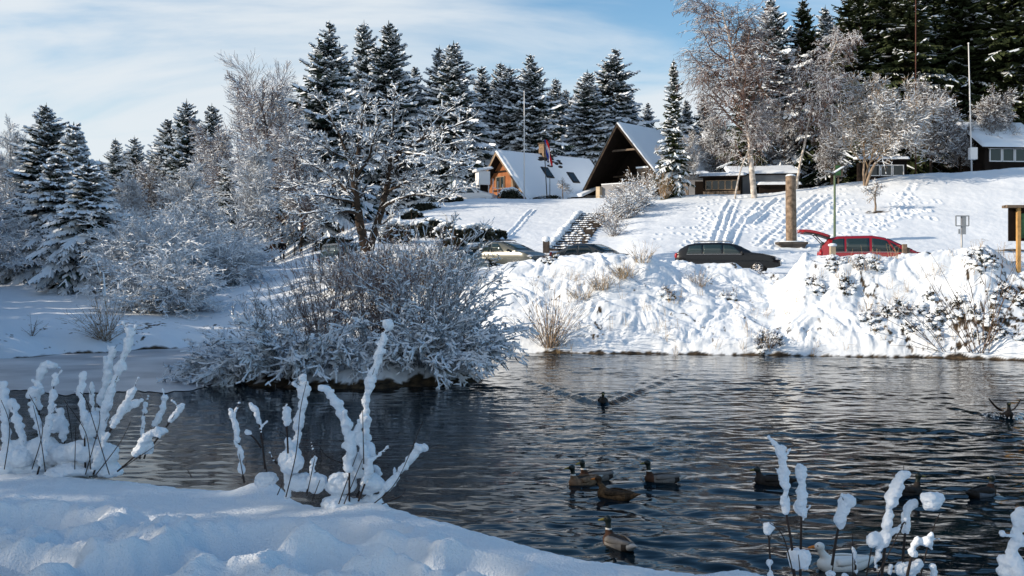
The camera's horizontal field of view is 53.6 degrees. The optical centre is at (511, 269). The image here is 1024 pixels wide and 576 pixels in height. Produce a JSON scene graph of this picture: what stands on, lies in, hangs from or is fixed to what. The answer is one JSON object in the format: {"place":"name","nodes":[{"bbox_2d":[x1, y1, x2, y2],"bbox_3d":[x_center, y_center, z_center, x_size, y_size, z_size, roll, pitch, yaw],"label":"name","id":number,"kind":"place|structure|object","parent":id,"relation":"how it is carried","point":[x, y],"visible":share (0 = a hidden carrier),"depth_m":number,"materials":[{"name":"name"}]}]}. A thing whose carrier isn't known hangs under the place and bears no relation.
{"place":"outdoors","nodes":[
{"label":"outdoors","id":0,"kind":"place"},
{"bbox_2d":[239,352,482,388],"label":"island","id":1,"kind":"structure","parent":0,"point":[388,378],"depth_m":26.05,"materials":[{"name":"white snow"}]},
{"bbox_2d":[156,346,230,384],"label":"willow shrub","id":2,"kind":"object","parent":1,"relation":"on","point":[182,370],"visible":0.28,"depth_m":26.77,"materials":[{"name":"grey plant"}]},
{"bbox_2d":[181,325,248,386],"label":"willow shrub","id":3,"kind":"object","parent":1,"relation":"on","point":[221,356],"visible":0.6,"depth_m":26.46,"materials":[{"name":"grey plant"}]},
{"bbox_2d":[207,314,331,385],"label":"willow shrub","id":4,"kind":"object","parent":1,"relation":"on","point":[258,358],"visible":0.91,"depth_m":25.66,"materials":[{"name":"grey plant"}]},
{"bbox_2d":[195,282,351,352],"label":"willow shrub","id":5,"kind":"object","parent":1,"relation":"on","point":[261,311],"visible":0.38,"depth_m":27.91,"materials":[{"name":"grey plant"}]},
{"bbox_2d":[264,319,369,386],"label":"willow shrub","id":6,"kind":"object","parent":1,"relation":"on","point":[339,345],"visible":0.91,"depth_m":25.66,"materials":[{"name":"grey plant"}]},
{"bbox_2d":[232,228,404,353],"bbox_3d":[-5.207,0.634,28.162,4.711,3.643,3.980,0,0,0],"label":"willow shrub","id":7,"kind":"object","parent":1,"relation":"on","point":[308,329],"visible":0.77,"depth_m":27.89,"materials":[{"name":"brown plant"}]},
{"bbox_2d":[271,206,436,351],"bbox_3d":[-4.497,0.359,28.443,4.696,4.170,4.538,0,0,0],"label":"willow shrub","id":8,"kind":"object","parent":1,"relation":"on","point":[380,277],"visible":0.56,"depth_m":28.26,"materials":[{"name":"brown plant"}]},
{"bbox_2d":[307,300,433,374],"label":"willow shrub","id":9,"kind":"object","parent":1,"relation":"on","point":[363,330],"visible":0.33,"depth_m":26.51,"materials":[{"name":"grey plant"}]},
{"bbox_2d":[315,218,494,339],"bbox_3d":[-2.852,0.516,28.175,4.482,4.012,6.139,0,0,23],"label":"willow shrub","id":10,"kind":"object","parent":1,"relation":"on","point":[390,301],"visible":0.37,"depth_m":27.83,"materials":[{"name":"grey plant"}]},
{"bbox_2d":[348,300,493,389],"bbox_3d":[-2.487,1.997,26.151,3.416,2.369,2.495,0,0,-33],"label":"willow shrub","id":11,"kind":"object","parent":1,"relation":"on","point":[408,351],"visible":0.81,"depth_m":26.01,"materials":[{"name":"grey plant"}]},
{"bbox_2d":[328,212,520,355],"bbox_3d":[-2.270,0.455,28.255,5.030,4.245,6.606,0,0,-20],"label":"willow shrub","id":12,"kind":"object","parent":1,"relation":"on","point":[450,290],"visible":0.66,"depth_m":27.29,"materials":[{"name":"brown plant"}]},
{"bbox_2d":[425,305,504,388],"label":"willow shrub","id":13,"kind":"object","parent":1,"relation":"on","point":[449,362],"visible":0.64,"depth_m":26.09,"materials":[{"name":"grey plant"}]},
{"bbox_2d":[456,289,539,371],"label":"willow shrub","id":14,"kind":"object","parent":1,"relation":"on","point":[494,353],"visible":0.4,"depth_m":27.14,"materials":[{"name":"grey plant"}]},
{"bbox_2d":[0,471,762,575],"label":"snow bank","id":15,"kind":"structure","parent":0,"point":[72,526],"depth_m":5.88,"materials":[{"name":"white snow"}]},
{"bbox_2d":[0,321,184,477],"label":"snowy stalks","id":16,"kind":"object","parent":15,"relation":"on","point":[89,455],"visible":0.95,"depth_m":7.94,"materials":[{"name":"grey snow"}]},
{"bbox_2d":[187,319,431,508],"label":"snowy stalks","id":17,"kind":"object","parent":15,"relation":"on","point":[337,486],"visible":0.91,"depth_m":6.81,"materials":[{"name":"grey snow"}]},
{"bbox_2d":[760,435,944,575],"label":"snowy stalks","id":18,"kind":"object","parent":15,"relation":"on","point":[799,559],"visible":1,"depth_m":4.99,"materials":[{"name":"grey snow"}]},
{"bbox_2d":[996,507,1023,575],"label":"snowy stalks","id":19,"kind":"object","parent":15,"relation":"on","point":[1010,561],"visible":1,"depth_m":4.58,"materials":[{"name":"grey snow"}]},
{"bbox_2d":[0,0,847,162],"label":"sky","id":20,"kind":"structure","parent":0,"point":[118,69],"materials":[{"name":"blue"}]},
{"bbox_2d":[0,349,1023,575],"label":"pond water","id":21,"kind":"structure","parent":0,"point":[506,449],"depth_m":17.09,"materials":[{"name":"grey liquid"}]},
{"bbox_2d":[0,346,233,394],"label":"pond ice","id":22,"kind":"structure","parent":21,"relation":"on","point":[146,366],"depth_m":29.62,"materials":[{"name":"white snow"}]},
{"bbox_2d":[591,475,640,500],"bbox_3d":[1.358,2.895,13.278,0.712,0.337,0.245,0,0,30],"label":"duck","id":23,"kind":"object","parent":21,"relation":"on","point":[615,493],"visible":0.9,"depth_m":13.20},
{"bbox_2d":[598,515,637,551],"bbox_3d":[1.163,2.877,10.898,0.240,0.363,0.635,0,0,-28],"label":"duck","id":24,"kind":"object","parent":21,"relation":"on","point":[622,543],"visible":0.88,"depth_m":10.87},
{"bbox_2d":[808,542,873,571],"bbox_3d":[3.330,2.896,10.164,0.739,0.343,0.260,0,0,-8],"label":"duck","id":25,"kind":"object","parent":21,"relation":"on","point":[842,562],"visible":0.78,"depth_m":10.09},
{"bbox_2d":[0,163,1023,360],"bbox_3d":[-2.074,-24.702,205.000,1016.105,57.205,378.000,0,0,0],"label":"snowy ground","id":26,"kind":"structure","parent":0,"point":[918,212],"depth_m":40.24,"materials":[{"name":"white snow"}]},
{"bbox_2d":[0,115,29,219],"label":"frosted tree","id":27,"kind":"object","parent":26,"relation":"on","point":[10,164],"visible":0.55,"depth_m":73.14,"materials":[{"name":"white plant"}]},
{"bbox_2d":[0,193,48,280],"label":"frosted bush","id":28,"kind":"object","parent":26,"relation":"on","point":[12,245],"visible":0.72,"depth_m":52.95,"materials":[{"name":"grey plant"}]},
{"bbox_2d":[0,102,69,223],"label":"spruce","id":29,"kind":"object","parent":26,"relation":"on","point":[44,133],"visible":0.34,"depth_m":63.21,"materials":[{"name":"green plant"}]},
{"bbox_2d":[0,152,80,285],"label":"spruce","id":30,"kind":"object","parent":26,"relation":"on","point":[55,177],"visible":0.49,"depth_m":54.13,"materials":[{"name":"green plant"}]},
{"bbox_2d":[24,162,131,295],"bbox_3d":[-21.221,-1.213,50.974,6.896,8.567,6.677,-1,0,12],"label":"spruce","id":31,"kind":"object","parent":26,"relation":"on","point":[62,271],"visible":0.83,"depth_m":49.88,"materials":[{"name":"green plant"}]},
{"bbox_2d":[41,122,115,228],"bbox_3d":[-25.937,-3.229,60.036,6.125,10.966,6.452,0,0,-45],"label":"spruce","id":32,"kind":"object","parent":26,"relation":"on","point":[73,147],"visible":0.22,"depth_m":59.35,"materials":[{"name":"green"}]},
{"bbox_2d":[56,296,143,340],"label":"shore shrub","id":33,"kind":"object","parent":26,"relation":"on","point":[103,327],"visible":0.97,"depth_m":36.95,"materials":[{"name":"brown plant"}]},
{"bbox_2d":[103,138,128,209],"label":"spruce","id":34,"kind":"object","parent":26,"relation":"on","point":[114,158],"visible":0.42,"depth_m":99.52,"materials":[{"name":"green"}]},
{"bbox_2d":[109,137,146,198],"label":"spruce","id":35,"kind":"object","parent":26,"relation":"on","point":[134,151],"visible":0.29,"depth_m":99.50,"materials":[{"name":"green"}]},
{"bbox_2d":[108,167,153,233],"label":"frosted tree","id":36,"kind":"object","parent":26,"relation":"on","point":[132,197],"visible":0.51,"depth_m":75.21,"materials":[{"name":"grey plant"}]},
{"bbox_2d":[113,155,175,229],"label":"frosted tree","id":37,"kind":"object","parent":26,"relation":"on","point":[151,196],"visible":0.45,"depth_m":81.37,"materials":[{"name":"grey plant"}]},
{"bbox_2d":[74,237,238,319],"bbox_3d":[-15.366,0.744,44.422,6.974,4.315,6.700,0,0,0],"label":"frosted bush","id":38,"kind":"object","parent":26,"relation":"on","point":[175,289],"visible":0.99,"depth_m":43.41,"materials":[{"name":"grey plant"}]},
{"bbox_2d":[72,196,240,297],"bbox_3d":[-18.278,-1.079,49.842,9.399,5.288,8.369,0,0,0],"label":"frosted bush","id":39,"kind":"object","parent":26,"relation":"on","point":[132,248],"visible":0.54,"depth_m":48.65,"materials":[{"name":"grey plant"}]},
{"bbox_2d":[141,119,178,208],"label":"spruce","id":40,"kind":"object","parent":26,"relation":"on","point":[166,133],"visible":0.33,"depth_m":94.21,"materials":[{"name":"green"}]},
{"bbox_2d":[143,156,227,237],"bbox_3d":[-18.456,-2.964,56.834,4.008,7.074,5.249,0,0,-48],"label":"frosted tree","id":41,"kind":"object","parent":26,"relation":"on","point":[177,192],"visible":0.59,"depth_m":56.71,"materials":[{"name":"grey plant"}]},
{"bbox_2d":[156,98,233,237],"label":"spruce","id":42,"kind":"object","parent":26,"relation":"on","point":[183,147],"visible":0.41,"depth_m":93.40,"materials":[{"name":"green"}]},
{"bbox_2d":[126,186,281,257],"bbox_3d":[-17.598,-1.702,54.727,8.988,5.688,8.934,0,0,37],"label":"frosted bush","id":43,"kind":"object","parent":26,"relation":"on","point":[214,230],"visible":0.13,"depth_m":54.78,"materials":[{"name":"grey plant"}]},
{"bbox_2d":[186,119,259,229],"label":"frosted tree","id":44,"kind":"object","parent":26,"relation":"on","point":[212,153],"visible":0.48,"depth_m":86.26,"materials":[{"name":"grey plant"}]},
{"bbox_2d":[198,105,254,236],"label":"spruce","id":45,"kind":"object","parent":26,"relation":"on","point":[212,121],"visible":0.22,"depth_m":102.86,"materials":[{"name":"green"}]},
{"bbox_2d":[177,226,277,287],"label":"frosted bush","id":46,"kind":"object","parent":26,"relation":"on","point":[241,261],"visible":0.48,"depth_m":51.42,"materials":[{"name":"grey plant"}]},
{"bbox_2d":[209,163,248,241],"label":"frosted tree","id":47,"kind":"object","parent":26,"relation":"on","point":[225,184],"visible":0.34,"depth_m":73.50,"materials":[{"name":"green plant"}]},
{"bbox_2d":[211,131,284,241],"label":"frosted tree","id":48,"kind":"object","parent":26,"relation":"on","point":[256,174],"visible":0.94,"depth_m":71.25,"materials":[{"name":"white plant"}]},
{"bbox_2d":[210,50,302,230],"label":"bare tree","id":49,"kind":"object","parent":26,"relation":"on","point":[270,79],"visible":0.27,"depth_m":103.09,"materials":[{"name":"grey plant"}]},
{"bbox_2d":[224,70,344,262],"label":"frosted tree","id":50,"kind":"object","parent":26,"relation":"on","point":[258,121],"visible":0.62,"depth_m":78.54,"materials":[{"name":"white plant"}]},
{"bbox_2d":[250,124,333,251],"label":"frosted tree","id":51,"kind":"object","parent":26,"relation":"on","point":[291,163],"visible":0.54,"depth_m":75.69,"materials":[{"name":"white plant"}]},
{"bbox_2d":[252,21,386,251],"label":"spruce","id":52,"kind":"object","parent":26,"relation":"on","point":[326,65],"visible":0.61,"depth_m":82.45,"materials":[{"name":"white"}]},
{"bbox_2d":[285,43,378,223],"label":"spruce","id":53,"kind":"object","parent":26,"relation":"on","point":[346,72],"visible":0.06,"depth_m":100.01,"materials":[{"name":"green plant"}]},
{"bbox_2d":[348,23,407,197],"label":"spruce","id":54,"kind":"object","parent":26,"relation":"on","point":[364,40],"visible":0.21,"depth_m":104.23,"materials":[{"name":"green plant"}]},
{"bbox_2d":[277,80,481,261],"bbox_3d":[-6.709,-4.873,49.739,10.616,9.266,5.641,0,0,0],"label":"snowy tree","id":55,"kind":"object","parent":26,"relation":"on","point":[400,154],"visible":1,"depth_m":49.58,"materials":[{"name":"white plant"}]},
{"bbox_2d":[354,20,436,218],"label":"spruce","id":56,"kind":"object","parent":26,"relation":"on","point":[386,71],"visible":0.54,"depth_m":101.43,"materials":[{"name":"green plant"}]},
{"bbox_2d":[402,45,474,206],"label":"spruce","id":57,"kind":"object","parent":26,"relation":"on","point":[436,58],"visible":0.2,"depth_m":103.22,"materials":[{"name":"green plant"}]},
{"bbox_2d":[405,40,503,206],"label":"spruce","id":58,"kind":"object","parent":26,"relation":"on","point":[453,79],"visible":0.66,"depth_m":100.62,"materials":[{"name":"white"}]},
{"bbox_2d":[470,66,491,130],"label":"spruce","id":59,"kind":"object","parent":26,"relation":"on","point":[481,86],"visible":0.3,"depth_m":111.16,"materials":[{"name":"green"}]},
{"bbox_2d":[477,63,521,158],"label":"spruce","id":60,"kind":"object","parent":26,"relation":"on","point":[494,97],"visible":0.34,"depth_m":106.23,"materials":[{"name":"green plant"}]},
{"bbox_2d":[487,67,529,159],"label":"spruce","id":61,"kind":"object","parent":26,"relation":"on","point":[507,82],"visible":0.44,"depth_m":105.13,"materials":[{"name":"green plant"}]},
{"bbox_2d":[472,239,545,266],"bbox_3d":[-0.302,-0.741,51.005,4.285,1.550,2.080,0,0,38],"label":"silver car","id":62,"kind":"object","parent":26,"relation":"on","point":[513,251],"visible":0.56,"depth_m":50.18,"materials":[{"name":"grey paint"}]},
{"bbox_2d":[499,53,576,153],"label":"spruce","id":63,"kind":"object","parent":26,"relation":"on","point":[538,129],"visible":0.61,"depth_m":103.39,"materials":[{"name":"green plant"}]},
{"bbox_2d":[486,142,595,198],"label":"chalet","id":64,"kind":"object","parent":26,"relation":"on","point":[507,171],"visible":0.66,"depth_m":93.02,"materials":[{"name":"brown wood"}]},
{"bbox_2d":[503,277,597,348],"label":"shore shrub","id":65,"kind":"object","parent":26,"relation":"on","point":[551,333],"visible":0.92,"depth_m":36.30,"materials":[{"name":"brown plant"}]},
{"bbox_2d":[545,79,569,155],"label":"spruce","id":66,"kind":"object","parent":26,"relation":"on","point":[556,85],"visible":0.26,"depth_m":117.39,"materials":[{"name":"green plant"}]},
{"bbox_2d":[542,210,605,252],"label":"stone stairs","id":67,"kind":"structure","parent":26,"relation":"on","point":[578,227],"depth_m":63.01,"materials":[{"name":"white"}]},
{"bbox_2d":[556,70,620,165],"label":"spruce","id":68,"kind":"object","parent":26,"relation":"on","point":[589,120],"visible":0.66,"depth_m":107.01,"materials":[{"name":"green plant"}]},
{"bbox_2d":[549,244,628,256],"bbox_3d":[4.193,-0.621,52.505,4.435,1.430,2.110,0,0,35],"label":"dark saloon","id":69,"kind":"object","parent":26,"relation":"on","point":[577,249],"visible":0.3,"depth_m":52.05,"materials":[{"name":"black paint"}]},
{"bbox_2d":[554,48,659,157],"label":"spruce","id":70,"kind":"object","parent":26,"relation":"on","point":[618,104],"visible":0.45,"depth_m":111.05,"materials":[{"name":"green plant"}]},
{"bbox_2d":[599,189,650,219],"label":"brown bush","id":71,"kind":"object","parent":26,"relation":"on","point":[618,207],"visible":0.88,"depth_m":69.68,"materials":[{"name":"brown plant"}]},
{"bbox_2d":[600,176,663,210],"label":"brown bush","id":72,"kind":"object","parent":26,"relation":"on","point":[642,197],"visible":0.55,"depth_m":72.70,"materials":[{"name":"brown plant"}]},
{"bbox_2d":[569,122,712,197],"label":"timber house","id":73,"kind":"structure","parent":26,"relation":"on","point":[632,147],"depth_m":92.50,"materials":[{"name":"dark wood"},{"name":"snow"},{"name":"pale plaster"}]},
{"bbox_2d":[652,59,695,199],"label":"spruce","id":74,"kind":"object","parent":26,"relation":"on","point":[674,160],"visible":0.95,"depth_m":77.56,"materials":[{"name":"green plant"}]},
{"bbox_2d":[654,130,706,194],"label":"snowy fruit tree","id":75,"kind":"object","parent":26,"relation":"on","point":[690,141],"visible":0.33,"depth_m":83.56,"materials":[{"name":"grey plant"}]},
{"bbox_2d":[694,106,734,172],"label":"frosted tree","id":76,"kind":"object","parent":26,"relation":"on","point":[715,135],"visible":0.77,"depth_m":95.90,"materials":[{"name":"grey plant"}]},
{"bbox_2d":[698,172,746,194],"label":"hut","id":77,"kind":"object","parent":26,"relation":"on","point":[724,183],"visible":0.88,"depth_m":84.03,"materials":[{"name":"brown wood"}]},
{"bbox_2d":[674,240,781,271],"bbox_3d":[10.023,-0.540,47.002,4.755,1.566,2.180,0,0,17],"label":"estate car","id":78,"kind":"object","parent":26,"relation":"on","point":[703,253],"visible":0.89,"depth_m":46.23,"materials":[{"name":"black paint"}]},
{"bbox_2d":[670,0,803,197],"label":"birch","id":79,"kind":"object","parent":26,"relation":"on","point":[734,63],"visible":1,"depth_m":76.14,"materials":[{"name":"white plant"}]},
{"bbox_2d":[708,94,783,198],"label":"birch","id":80,"kind":"object","parent":26,"relation":"on","point":[764,128],"visible":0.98,"depth_m":75.77,"materials":[{"name":"white"}]},
{"bbox_2d":[716,26,781,171],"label":"spruce","id":81,"kind":"object","parent":26,"relation":"on","point":[744,143],"visible":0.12,"depth_m":91.32,"materials":[{"name":"green plant"}]},
{"bbox_2d":[724,165,801,193],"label":"shed","id":82,"kind":"structure","parent":26,"relation":"on","point":[772,173],"depth_m":85.80,"materials":[{"name":"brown wood"}]},
{"bbox_2d":[732,0,827,184],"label":"spruce","id":83,"kind":"object","parent":26,"relation":"on","point":[778,19],"visible":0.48,"depth_m":98.81,"materials":[{"name":"white"}]},
{"bbox_2d":[540,239,1022,354],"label":"dry grass","id":84,"kind":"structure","parent":26,"relation":"on","point":[782,306],"depth_m":37.42,"materials":[{"name":"brown"}]},
{"bbox_2d":[753,98,810,177],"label":"frosted tree","id":85,"kind":"object","parent":26,"relation":"on","point":[786,147],"visible":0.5,"depth_m":96.97,"materials":[{"name":"grey plant"}]},
{"bbox_2d":[775,174,807,247],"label":"log pillar","id":86,"kind":"structure","parent":26,"relation":"on","point":[791,241],"depth_m":56.64,"materials":[{"name":"brown wood"}]},
{"bbox_2d":[784,0,834,186],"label":"spruce","id":87,"kind":"object","parent":26,"relation":"on","point":[804,39],"visible":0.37,"depth_m":99.92,"materials":[{"name":"white"}]},
{"bbox_2d":[777,26,864,188],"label":"birch","id":88,"kind":"object","parent":26,"relation":"on","point":[827,81],"visible":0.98,"depth_m":76.40,"materials":[{"name":"white plant"}]},
{"bbox_2d":[810,6,837,137],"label":"spruce","id":89,"kind":"object","parent":26,"relation":"on","point":[825,21],"visible":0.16,"depth_m":102.52,"materials":[{"name":"white"}]},
{"bbox_2d":[813,112,850,184],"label":"frosted tree","id":90,"kind":"object","parent":26,"relation":"on","point":[830,156],"visible":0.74,"depth_m":83.52,"materials":[{"name":"white plant"}]},
{"bbox_2d":[794,0,914,187],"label":"spruce","id":91,"kind":"object","parent":26,"relation":"on","point":[855,10],"visible":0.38,"depth_m":92.30,"materials":[{"name":"green plant"}]},
{"bbox_2d":[796,229,920,256],"bbox_3d":[14.658,-0.696,42.104,5.429,1.967,2.160,0,0,14],"label":"red car","id":92,"kind":"object","parent":26,"relation":"on","point":[846,245],"visible":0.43,"depth_m":41.44,"materials":[{"name":"red paint"}]},
{"bbox_2d":[819,0,928,167],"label":"spruce","id":93,"kind":"object","parent":26,"relation":"on","point":[884,5],"visible":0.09,"depth_m":95.08,"materials":[{"name":"green plant"}]},
{"bbox_2d":[812,70,951,185],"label":"snowy fruit tree","id":94,"kind":"object","parent":26,"relation":"on","point":[882,115],"visible":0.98,"depth_m":75.31,"materials":[{"name":"white plant"}]},
{"bbox_2d":[853,156,910,181],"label":"dark hut","id":95,"kind":"object","parent":26,"relation":"on","point":[898,166],"visible":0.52,"depth_m":83.86,"materials":[{"name":"brown wood"}]},
{"bbox_2d":[854,0,969,180],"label":"spruce","id":96,"kind":"object","parent":26,"relation":"on","point":[902,63],"visible":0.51,"depth_m":90.31,"materials":[{"name":"green plant"}]},
{"bbox_2d":[901,75,967,172],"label":"frosted tree","id":97,"kind":"object","parent":26,"relation":"on","point":[942,131],"visible":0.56,"depth_m":83.81,"materials":[{"name":"white plant"}]},
{"bbox_2d":[914,288,954,339],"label":"evergreen clump","id":98,"kind":"object","parent":26,"relation":"on","point":[930,323],"visible":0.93,"depth_m":35.75,"materials":[{"name":"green plant"}]},
{"bbox_2d":[920,0,979,128],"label":"spruce","id":99,"kind":"object","parent":26,"relation":"on","point":[934,10],"visible":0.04,"depth_m":94.70,"materials":[{"name":"green plant"}]},
{"bbox_2d":[943,117,977,171],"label":"frosted tree","id":100,"kind":"object","parent":26,"relation":"on","point":[962,151],"visible":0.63,"depth_m":85.85,"materials":[{"name":"white plant"}]},
{"bbox_2d":[921,0,1014,172],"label":"spruce","id":101,"kind":"object","parent":26,"relation":"on","point":[960,25],"visible":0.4,"depth_m":92.79,"materials":[{"name":"green plant"}]},
{"bbox_2d":[919,254,1023,353],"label":"shore shrub","id":102,"kind":"object","parent":26,"relation":"on","point":[982,338],"visible":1,"depth_m":34.00,"materials":[{"name":"brown plant"}]},
{"bbox_2d":[962,246,1003,273],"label":"evergreen clump","id":103,"kind":"object","parent":26,"relation":"on","point":[970,260],"visible":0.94,"depth_m":37.19,"materials":[{"name":"white plant"}]},
{"bbox_2d":[952,0,1023,171],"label":"spruce","id":104,"kind":"object","parent":26,"relation":"on","point":[1010,48],"visible":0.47,"depth_m":90.78,"materials":[{"name":"green plant"}]},
{"bbox_2d":[956,122,1023,171],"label":"house","id":105,"kind":"structure","parent":26,"relation":"on","point":[995,151],"depth_m":84.27,"materials":[{"name":"brown wood"}]},
{"bbox_2d":[963,85,1021,137],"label":"frosted tree","id":106,"kind":"object","parent":26,"relation":"on","point":[986,115],"visible":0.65,"depth_m":86.67,"materials":[{"name":"white plant"}]},
{"bbox_2d":[1002,205,1023,272],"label":"information board","id":107,"kind":"object","parent":26,"relation":"on","point":[1016,223],"visible":0.95,"depth_m":37.42,"materials":[{"name":"brown wood"}]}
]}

